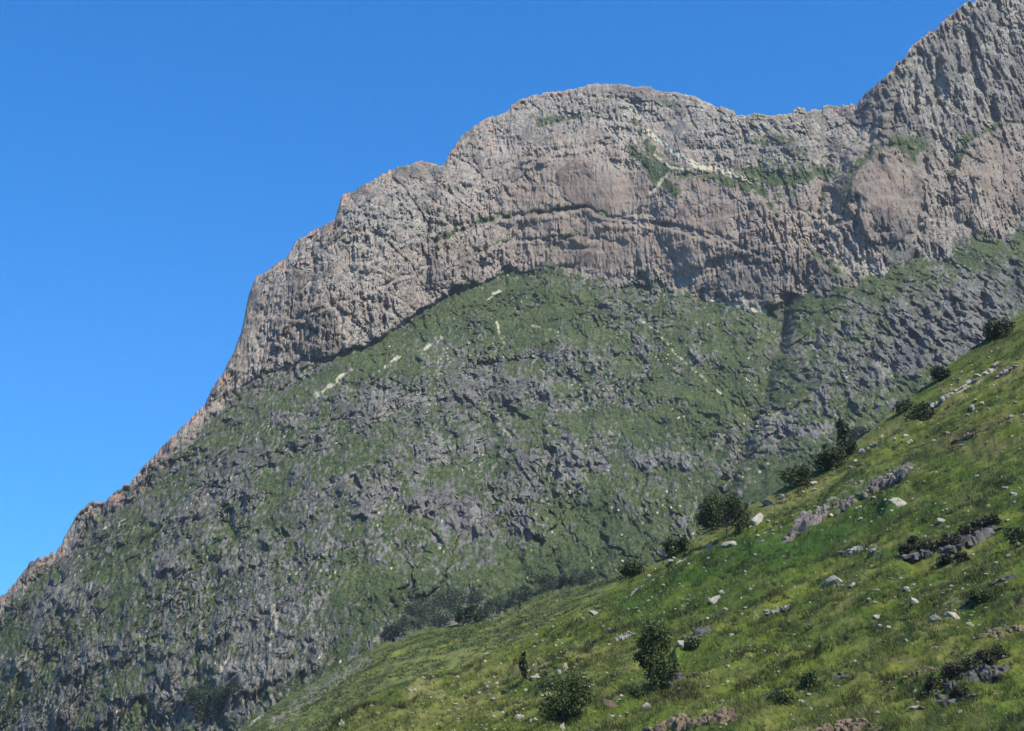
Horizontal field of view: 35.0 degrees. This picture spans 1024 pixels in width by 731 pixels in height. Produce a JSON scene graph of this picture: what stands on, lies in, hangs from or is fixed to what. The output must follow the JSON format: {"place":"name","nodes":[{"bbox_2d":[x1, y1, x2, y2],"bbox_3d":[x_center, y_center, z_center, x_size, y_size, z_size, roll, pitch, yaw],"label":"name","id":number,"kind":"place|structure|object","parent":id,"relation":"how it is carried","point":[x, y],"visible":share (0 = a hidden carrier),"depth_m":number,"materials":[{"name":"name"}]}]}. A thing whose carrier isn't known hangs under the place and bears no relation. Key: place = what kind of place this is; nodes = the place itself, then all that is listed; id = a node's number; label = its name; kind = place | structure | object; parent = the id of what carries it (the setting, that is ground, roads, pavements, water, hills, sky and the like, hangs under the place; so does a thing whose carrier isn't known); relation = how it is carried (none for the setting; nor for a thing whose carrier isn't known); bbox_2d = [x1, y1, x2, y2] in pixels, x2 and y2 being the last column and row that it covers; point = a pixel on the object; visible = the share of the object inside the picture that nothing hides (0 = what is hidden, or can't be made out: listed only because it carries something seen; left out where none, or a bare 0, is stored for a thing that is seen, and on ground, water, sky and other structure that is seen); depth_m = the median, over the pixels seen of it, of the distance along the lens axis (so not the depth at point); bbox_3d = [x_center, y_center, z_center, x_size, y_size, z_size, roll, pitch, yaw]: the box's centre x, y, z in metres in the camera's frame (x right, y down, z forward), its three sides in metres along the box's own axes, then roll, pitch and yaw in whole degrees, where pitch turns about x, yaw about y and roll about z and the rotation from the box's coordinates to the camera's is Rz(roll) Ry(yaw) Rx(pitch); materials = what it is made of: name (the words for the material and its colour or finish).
{"place":"outdoors","nodes":[
{"label":"outdoors","id":0,"kind":"place"},
{"bbox_2d":[240,567,646,730],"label":"valley slope","id":1,"kind":"structure","parent":0,"point":[452,659],"depth_m":587.10,"materials":[{"name":"green plant"}]},
{"bbox_2d":[451,604,472,624],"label":"tree","id":2,"kind":"object","parent":1,"relation":"on","point":[465,614],"visible":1,"depth_m":633.75,"materials":[{"name":"green plant"}]},
{"bbox_2d":[463,601,484,621],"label":"tree","id":3,"kind":"object","parent":1,"relation":"on","point":[478,616],"visible":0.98,"depth_m":634.38,"materials":[{"name":"green plant"}]},
{"bbox_2d":[0,0,975,595],"label":"sky","id":4,"kind":"structure","parent":0,"point":[158,158],"materials":[{"name":"blue"}]},
{"bbox_2d":[0,0,1023,730],"bbox_3d":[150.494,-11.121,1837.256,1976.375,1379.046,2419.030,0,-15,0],"label":"mountain","id":5,"kind":"structure","parent":0,"point":[604,330],"depth_m":1380.51,"materials":[{"name":"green stone"}]},
{"bbox_2d":[178,686,196,704],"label":"tree","id":6,"kind":"object","parent":5,"relation":"on","point":[186,697],"visible":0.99,"depth_m":1021.42,"materials":[{"name":"green plant"}]},
{"bbox_2d":[184,681,207,704],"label":"tree","id":7,"kind":"object","parent":5,"relation":"on","point":[203,688],"visible":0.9,"depth_m":1021.91,"materials":[{"name":"green plant"}]},
{"bbox_2d":[191,698,209,720],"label":"tree","id":8,"kind":"object","parent":5,"relation":"on","point":[197,706],"visible":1,"depth_m":1010.97,"materials":[{"name":"green plant"}]},
{"bbox_2d":[193,680,213,709],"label":"tree","id":9,"kind":"object","parent":5,"relation":"on","point":[205,694],"visible":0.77,"depth_m":1017.25,"materials":[{"name":"green plant"}]},
{"bbox_2d":[209,701,222,720],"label":"tree","id":10,"kind":"object","parent":5,"relation":"on","point":[218,707],"visible":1,"depth_m":1004.06,"materials":[{"name":"green plant"}]},
{"bbox_2d":[209,682,226,701],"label":"tree","id":11,"kind":"object","parent":5,"relation":"on","point":[217,692],"visible":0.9,"depth_m":1007.41,"materials":[{"name":"green plant"}]},
{"bbox_2d":[223,679,240,696],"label":"tree","id":12,"kind":"object","parent":5,"relation":"on","point":[228,688],"visible":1,"depth_m":999.59,"materials":[{"name":"green plant"}]},
{"bbox_2d":[379,625,396,637],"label":"tree","id":13,"kind":"object","parent":5,"relation":"on","point":[388,632],"visible":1,"depth_m":1013.72,"materials":[{"name":"green plant"}]},
{"bbox_2d":[387,620,407,634],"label":"tree","id":14,"kind":"object","parent":5,"relation":"on","point":[398,628],"visible":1,"depth_m":1012.94,"materials":[{"name":"green plant"}]},
{"bbox_2d":[398,609,422,630],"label":"tree","id":15,"kind":"object","parent":5,"relation":"on","point":[404,619],"visible":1,"depth_m":1020.55,"materials":[{"name":"green plant"}]},
{"bbox_2d":[406,594,427,614],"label":"tree","id":16,"kind":"object","parent":5,"relation":"on","point":[411,608],"visible":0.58,"depth_m":1046.18,"materials":[{"name":"green plant"}]},
{"bbox_2d":[411,604,435,628],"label":"tree","id":17,"kind":"object","parent":5,"relation":"on","point":[423,612],"visible":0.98,"depth_m":1026.82,"materials":[{"name":"green plant"}]},
{"bbox_2d":[420,590,445,610],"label":"tree","id":18,"kind":"object","parent":5,"relation":"on","point":[434,596],"visible":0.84,"depth_m":1061.08,"materials":[{"name":"green plant"}]},
{"bbox_2d":[428,603,450,625],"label":"tree","id":19,"kind":"object","parent":5,"relation":"on","point":[441,619],"visible":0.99,"depth_m":1037.30,"materials":[{"name":"green plant"}]},
{"bbox_2d":[440,596,461,623],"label":"tree","id":20,"kind":"object","parent":5,"relation":"on","point":[447,602],"visible":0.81,"depth_m":1040.65,"materials":[{"name":"green plant"}]},
{"bbox_2d":[444,587,468,604],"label":"tree","id":21,"kind":"object","parent":5,"relation":"on","point":[456,593],"visible":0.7,"depth_m":1063.56,"materials":[{"name":"green plant"}]},
{"bbox_2d":[462,583,486,601],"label":"tree","id":22,"kind":"object","parent":5,"relation":"on","point":[474,597],"visible":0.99,"depth_m":1069.36,"materials":[{"name":"green plant"}]},
{"bbox_2d":[481,599,495,617],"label":"tree","id":23,"kind":"object","parent":5,"relation":"on","point":[486,609],"visible":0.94,"depth_m":1049.62,"materials":[{"name":"green plant"}]},
{"bbox_2d":[492,593,509,608],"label":"tree","id":24,"kind":"object","parent":5,"relation":"on","point":[498,600],"visible":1,"depth_m":1060.69,"materials":[{"name":"green plant"}]},
{"bbox_2d":[505,586,525,606],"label":"tree","id":25,"kind":"object","parent":5,"relation":"on","point":[517,592],"visible":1,"depth_m":1063.10,"materials":[{"name":"green plant"}]},
{"bbox_2d":[519,583,533,600],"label":"tree","id":26,"kind":"object","parent":5,"relation":"on","point":[526,588],"visible":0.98,"depth_m":1071.13,"materials":[{"name":"green plant"}]},
{"bbox_2d":[532,572,548,593],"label":"tree","id":27,"kind":"object","parent":5,"relation":"on","point":[542,580],"visible":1,"depth_m":1076.32,"materials":[{"name":"green plant"}]},
{"bbox_2d":[544,572,561,588],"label":"tree","id":28,"kind":"object","parent":5,"relation":"on","point":[554,580],"visible":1,"depth_m":1080.03,"materials":[{"name":"green plant"}]},
{"bbox_2d":[559,573,574,584],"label":"tree","id":29,"kind":"object","parent":5,"relation":"on","point":[564,577],"visible":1,"depth_m":1081.55,"materials":[{"name":"green plant"}]},
{"bbox_2d":[567,565,590,584],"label":"tree","id":30,"kind":"object","parent":5,"relation":"on","point":[575,572],"visible":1,"depth_m":1079.83,"materials":[{"name":"green plant"}]},
{"bbox_2d":[579,567,598,581],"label":"tree","id":31,"kind":"object","parent":5,"relation":"on","point":[590,571],"visible":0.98,"depth_m":1084.27,"materials":[{"name":"green plant"}]},
{"bbox_2d":[850,425,872,438],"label":"bush","id":32,"kind":"object","parent":5,"relation":"on","point":[855,431],"visible":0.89,"depth_m":1180.06,"materials":[{"name":"green plant"}]},
{"bbox_2d":[324,314,1023,730],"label":"hillside","id":33,"kind":"structure","parent":0,"point":[995,438],"depth_m":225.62,"materials":[{"name":"green plant"}]},
{"bbox_2d":[518,651,527,680],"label":"sapling tree","id":34,"kind":"object","parent":33,"relation":"on","point":[523,664],"visible":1,"depth_m":211.45,"materials":[{"name":"green plant"}]},
{"bbox_2d":[534,668,595,720],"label":"tree","id":35,"kind":"object","parent":33,"relation":"on","point":[578,696],"visible":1,"depth_m":155.87,"materials":[{"name":"green plant"}]},
{"bbox_2d":[602,699,618,707],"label":"boulder","id":36,"kind":"object","parent":33,"relation":"on","point":[610,703],"visible":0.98,"depth_m":160.54,"materials":[{"name":"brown stone"}]},
{"bbox_2d":[607,632,636,644],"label":"rock outcrop","id":37,"kind":"object","parent":33,"relation":"on","point":[620,638],"visible":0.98,"depth_m":230.16,"materials":[{"name":"grey stone"}]},
{"bbox_2d":[615,557,649,579],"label":"bush","id":38,"kind":"object","parent":33,"relation":"on","point":[629,568],"visible":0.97,"depth_m":298.07,"materials":[{"name":"green plant"}]},
{"bbox_2d":[627,683,650,698],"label":"bush","id":39,"kind":"object","parent":33,"relation":"on","point":[639,691],"visible":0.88,"depth_m":164.08,"materials":[{"name":"green plant"}]},
{"bbox_2d":[632,619,678,692],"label":"tree","id":40,"kind":"object","parent":33,"relation":"on","point":[647,647],"visible":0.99,"depth_m":165.95,"materials":[{"name":"green plant"}]},
{"bbox_2d":[658,658,680,672],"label":"bush","id":41,"kind":"object","parent":33,"relation":"on","point":[674,665],"visible":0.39,"depth_m":188.77,"materials":[{"name":"green plant"}]},
{"bbox_2d":[660,672,686,685],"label":"rock outcrop","id":42,"kind":"object","parent":33,"relation":"on","point":[679,677],"visible":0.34,"depth_m":167.20,"materials":[{"name":"stone"}]},
{"bbox_2d":[325,320,1023,730],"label":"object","id":43,"kind":"object","parent":33,"relation":"on","point":[691,624],"visible":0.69,"depth_m":204.39,"materials":[{"name":"green plant"}]},
{"bbox_2d":[661,534,691,556],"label":"bush","id":44,"kind":"object","parent":33,"relation":"on","point":[672,547],"visible":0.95,"depth_m":302.12,"materials":[{"name":"green plant"}]},
{"bbox_2d":[339,348,1019,730],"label":"stones","id":45,"kind":"object","parent":33,"relation":"on","point":[707,618],"visible":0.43,"depth_m":212.90,"materials":[{"name":"grey stone"}]},
{"bbox_2d":[642,706,737,730],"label":"rock outcrop","id":46,"kind":"object","parent":33,"relation":"on","point":[679,722],"visible":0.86,"depth_m":137.90,"materials":[{"name":"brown stone"}]},
{"bbox_2d":[683,637,702,648],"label":"bush","id":47,"kind":"object","parent":33,"relation":"on","point":[691,643],"visible":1,"depth_m":195.70,"materials":[{"name":"green plant"}]},
{"bbox_2d":[681,626,714,639],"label":"rock outcrop","id":48,"kind":"object","parent":33,"relation":"on","point":[697,631],"visible":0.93,"depth_m":200.55,"materials":[{"name":"stone"}]},
{"bbox_2d":[693,504,726,530],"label":"bush","id":49,"kind":"object","parent":33,"relation":"on","point":[711,524],"visible":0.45,"depth_m":311.52,"materials":[{"name":"green plant"}]},
{"bbox_2d":[709,595,720,604],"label":"boulder","id":50,"kind":"object","parent":33,"relation":"on","point":[713,600],"visible":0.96,"depth_m":235.04,"materials":[{"name":"stone"}]},
{"bbox_2d":[698,492,750,536],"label":"bush","id":51,"kind":"object","parent":33,"relation":"on","point":[736,515],"visible":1,"depth_m":290.10,"materials":[{"name":"green plant"}]},
{"bbox_2d":[721,541,736,547],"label":"boulder","id":52,"kind":"object","parent":33,"relation":"on","point":[730,543],"visible":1,"depth_m":276.42,"materials":[{"name":"stone"}]},
{"bbox_2d":[748,512,763,526],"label":"boulder","id":53,"kind":"object","parent":33,"relation":"on","point":[757,519],"visible":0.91,"depth_m":290.40,"materials":[{"name":"stone"}]},
{"bbox_2d":[760,499,773,504],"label":"boulder","id":54,"kind":"object","parent":33,"relation":"on","point":[767,502],"visible":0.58,"depth_m":316.53,"materials":[{"name":"grey stone"}]},
{"bbox_2d":[765,604,789,614],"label":"rock outcrop","id":55,"kind":"object","parent":33,"relation":"on","point":[777,610],"visible":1,"depth_m":208.69,"materials":[{"name":"grey stone"}]},
{"bbox_2d":[763,688,793,705],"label":"bush","id":56,"kind":"object","parent":33,"relation":"on","point":[780,697],"visible":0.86,"depth_m":140.48,"materials":[{"name":"green plant"}]},
{"bbox_2d":[777,460,813,489],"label":"bush","id":57,"kind":"object","parent":33,"relation":"on","point":[793,476],"visible":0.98,"depth_m":323.11,"materials":[{"name":"green plant"}]},
{"bbox_2d":[800,671,820,688],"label":"bush","id":58,"kind":"object","parent":33,"relation":"on","point":[808,679],"visible":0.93,"depth_m":153.86,"materials":[{"name":"green plant"}]},
{"bbox_2d":[813,439,849,471],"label":"tree","id":59,"kind":"object","parent":33,"relation":"on","point":[824,460],"visible":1,"depth_m":326.22,"materials":[{"name":"green plant"}]},
{"bbox_2d":[820,575,842,587],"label":"boulder","id":60,"kind":"object","parent":33,"relation":"on","point":[833,579],"visible":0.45,"depth_m":214.23,"materials":[{"name":"stone"}]},
{"bbox_2d":[818,671,849,681],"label":"rock outcrop","id":61,"kind":"object","parent":33,"relation":"on","point":[842,676],"visible":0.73,"depth_m":153.36,"materials":[{"name":"stone"}]},
{"bbox_2d":[798,717,882,730],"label":"rock outcrop","id":62,"kind":"object","parent":33,"relation":"on","point":[846,725],"visible":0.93,"depth_m":120.30,"materials":[{"name":"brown stone"}]},
{"bbox_2d":[834,418,857,458],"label":"tree","id":63,"kind":"object","parent":33,"relation":"on","point":[842,428],"visible":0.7,"depth_m":331.23,"materials":[{"name":"green plant"}]},
{"bbox_2d":[780,465,919,544],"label":"rock outcrop","id":64,"kind":"object","parent":33,"relation":"on","point":[804,520],"visible":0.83,"depth_m":279.94,"materials":[{"name":"stone"}]},
{"bbox_2d":[837,545,879,555],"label":"rock outcrop","id":65,"kind":"object","parent":33,"relation":"on","point":[857,549],"visible":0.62,"depth_m":238.75,"materials":[{"name":"grey stone"}]},
{"bbox_2d":[888,497,906,506],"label":"boulder","id":66,"kind":"object","parent":33,"relation":"on","point":[898,502],"visible":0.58,"depth_m":260.36,"materials":[{"name":"stone"}]},
{"bbox_2d":[892,399,912,413],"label":"bush","id":67,"kind":"object","parent":33,"relation":"on","point":[904,405],"visible":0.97,"depth_m":343.30,"materials":[{"name":"green plant"}]},
{"bbox_2d":[896,543,913,553],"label":"heather shrub","id":68,"kind":"object","parent":33,"relation":"on","point":[903,548],"visible":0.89,"depth_m":214.57,"materials":[{"name":"green plant"}]},
{"bbox_2d":[907,534,918,544],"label":"heather shrub","id":69,"kind":"object","parent":33,"relation":"on","point":[913,539],"visible":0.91,"depth_m":221.37,"materials":[{"name":"green plant"}]},
{"bbox_2d":[908,540,925,551],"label":"heather shrub","id":70,"kind":"object","parent":33,"relation":"on","point":[917,546],"visible":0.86,"depth_m":212.30,"materials":[{"name":"green plant"}]},
{"bbox_2d":[903,401,936,421],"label":"bush","id":71,"kind":"object","parent":33,"relation":"on","point":[920,411],"visible":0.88,"depth_m":326.32,"materials":[{"name":"green plant"}]},
{"bbox_2d":[902,666,939,677],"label":"rock outcrop","id":72,"kind":"object","parent":33,"relation":"on","point":[913,674],"visible":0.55,"depth_m":144.52,"materials":[{"name":"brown stone"}]},
{"bbox_2d":[915,690,933,700],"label":"heather shrub","id":73,"kind":"object","parent":33,"relation":"on","point":[923,694],"visible":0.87,"depth_m":133.54,"materials":[{"name":"green plant"}]},
{"bbox_2d":[921,672,947,690],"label":"heather shrub","id":74,"kind":"object","parent":33,"relation":"on","point":[931,680],"visible":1,"depth_m":135.09,"materials":[{"name":"green plant"}]},
{"bbox_2d":[922,538,946,551],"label":"heather shrub","id":75,"kind":"object","parent":33,"relation":"on","point":[937,544],"visible":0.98,"depth_m":210.67,"materials":[{"name":"green plant"}]},
{"bbox_2d":[929,614,941,621],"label":"boulder","id":76,"kind":"object","parent":33,"relation":"on","point":[932,617],"visible":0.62,"depth_m":164.12,"materials":[{"name":"grey stone"}]},
{"bbox_2d":[929,365,951,381],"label":"bush","id":77,"kind":"object","parent":33,"relation":"on","point":[937,372],"visible":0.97,"depth_m":351.25,"materials":[{"name":"green plant"}]},
{"bbox_2d":[935,553,954,564],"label":"heather shrub","id":78,"kind":"object","parent":33,"relation":"on","point":[945,558],"visible":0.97,"depth_m":205.85,"materials":[{"name":"green plant"}]},
{"bbox_2d":[918,693,975,708],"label":"rock outcrop","id":79,"kind":"object","parent":33,"relation":"on","point":[943,697],"visible":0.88,"depth_m":128.07,"materials":[{"name":"stone"}]},
{"bbox_2d":[901,526,1001,562],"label":"rock outcrop","id":80,"kind":"object","parent":33,"relation":"on","point":[977,535],"visible":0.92,"depth_m":210.09,"materials":[{"name":"stone"}]},
{"bbox_2d":[940,660,962,677],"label":"heather shrub","id":81,"kind":"object","parent":33,"relation":"on","point":[949,670],"visible":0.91,"depth_m":135.80,"materials":[{"name":"green plant"}]},
{"bbox_2d":[938,532,964,545],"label":"heather shrub","id":82,"kind":"object","parent":33,"relation":"on","point":[945,536],"visible":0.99,"depth_m":210.02,"materials":[{"name":"green plant"}]},
{"bbox_2d":[946,612,959,618],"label":"boulder","id":83,"kind":"object","parent":33,"relation":"on","point":[951,614],"visible":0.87,"depth_m":165.18,"materials":[{"name":"stone"}]},
{"bbox_2d":[947,685,969,698],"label":"heather shrub","id":84,"kind":"object","parent":33,"relation":"on","point":[959,690],"visible":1,"depth_m":128.18,"materials":[{"name":"green plant"}]},
{"bbox_2d":[953,551,970,560],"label":"heather shrub","id":85,"kind":"object","parent":33,"relation":"on","point":[960,555],"visible":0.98,"depth_m":201.38,"materials":[{"name":"green plant"}]},
{"bbox_2d":[957,522,976,534],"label":"heather shrub","id":86,"kind":"object","parent":33,"relation":"on","point":[966,529],"visible":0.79,"depth_m":212.24,"materials":[{"name":"green plant"}]},
{"bbox_2d":[954,653,981,671],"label":"heather shrub","id":87,"kind":"object","parent":33,"relation":"on","point":[969,660],"visible":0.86,"depth_m":135.10,"materials":[{"name":"green plant"}]},
{"bbox_2d":[951,429,984,442],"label":"rock outcrop","id":88,"kind":"object","parent":33,"relation":"on","point":[969,435],"visible":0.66,"depth_m":278.17,"materials":[{"name":"grey stone"}]},
{"bbox_2d":[932,663,1010,698],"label":"rock outcrop","id":89,"kind":"object","parent":33,"relation":"on","point":[980,676],"visible":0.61,"depth_m":130.91,"materials":[{"name":"stone"}]},
{"bbox_2d":[967,587,993,601],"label":"bush","id":90,"kind":"object","parent":33,"relation":"on","point":[975,594],"visible":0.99,"depth_m":166.76,"materials":[{"name":"green plant"}]},
{"bbox_2d":[969,515,992,527],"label":"heather shrub","id":91,"kind":"object","parent":33,"relation":"on","point":[976,522],"visible":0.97,"depth_m":214.74,"materials":[{"name":"green plant"}]},
{"bbox_2d":[972,649,997,665],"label":"heather shrub","id":92,"kind":"object","parent":33,"relation":"on","point":[985,657],"visible":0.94,"depth_m":136.48,"materials":[{"name":"green plant"}]},
{"bbox_2d":[983,512,1000,525],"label":"heather shrub","id":93,"kind":"object","parent":33,"relation":"on","point":[992,517],"visible":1,"depth_m":214.29,"materials":[{"name":"green plant"}]},
{"bbox_2d":[982,668,1003,681],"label":"heather shrub","id":94,"kind":"object","parent":33,"relation":"on","point":[994,677],"visible":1,"depth_m":129.66,"materials":[{"name":"green plant"}]},
{"bbox_2d":[982,317,1014,340],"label":"bush","id":95,"kind":"object","parent":33,"relation":"on","point":[993,329],"visible":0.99,"depth_m":362.85,"materials":[{"name":"green plant"}]},
{"bbox_2d":[986,645,1010,659],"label":"heather shrub","id":96,"kind":"object","parent":33,"relation":"on","point":[999,650],"visible":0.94,"depth_m":136.67,"materials":[{"name":"green plant"}]},
{"bbox_2d":[977,623,1023,638],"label":"rock outcrop","id":97,"kind":"object","parent":33,"relation":"on","point":[1008,629],"visible":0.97,"depth_m":146.27,"materials":[{"name":"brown stone"}]},
{"bbox_2d":[987,575,1016,584],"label":"rock outcrop","id":98,"kind":"object","parent":33,"relation":"on","point":[1002,578],"visible":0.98,"depth_m":168.02,"materials":[{"name":"stone"}]},
{"bbox_2d":[995,365,1017,377],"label":"rock outcrop","id":99,"kind":"object","parent":33,"relation":"on","point":[1005,371],"visible":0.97,"depth_m":327.04,"materials":[{"name":"grey stone"}]},
{"bbox_2d":[1003,526,1023,546],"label":"bush","id":100,"kind":"object","parent":33,"relation":"on","point":[1012,535],"visible":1,"depth_m":192.13,"materials":[{"name":"green plant"}]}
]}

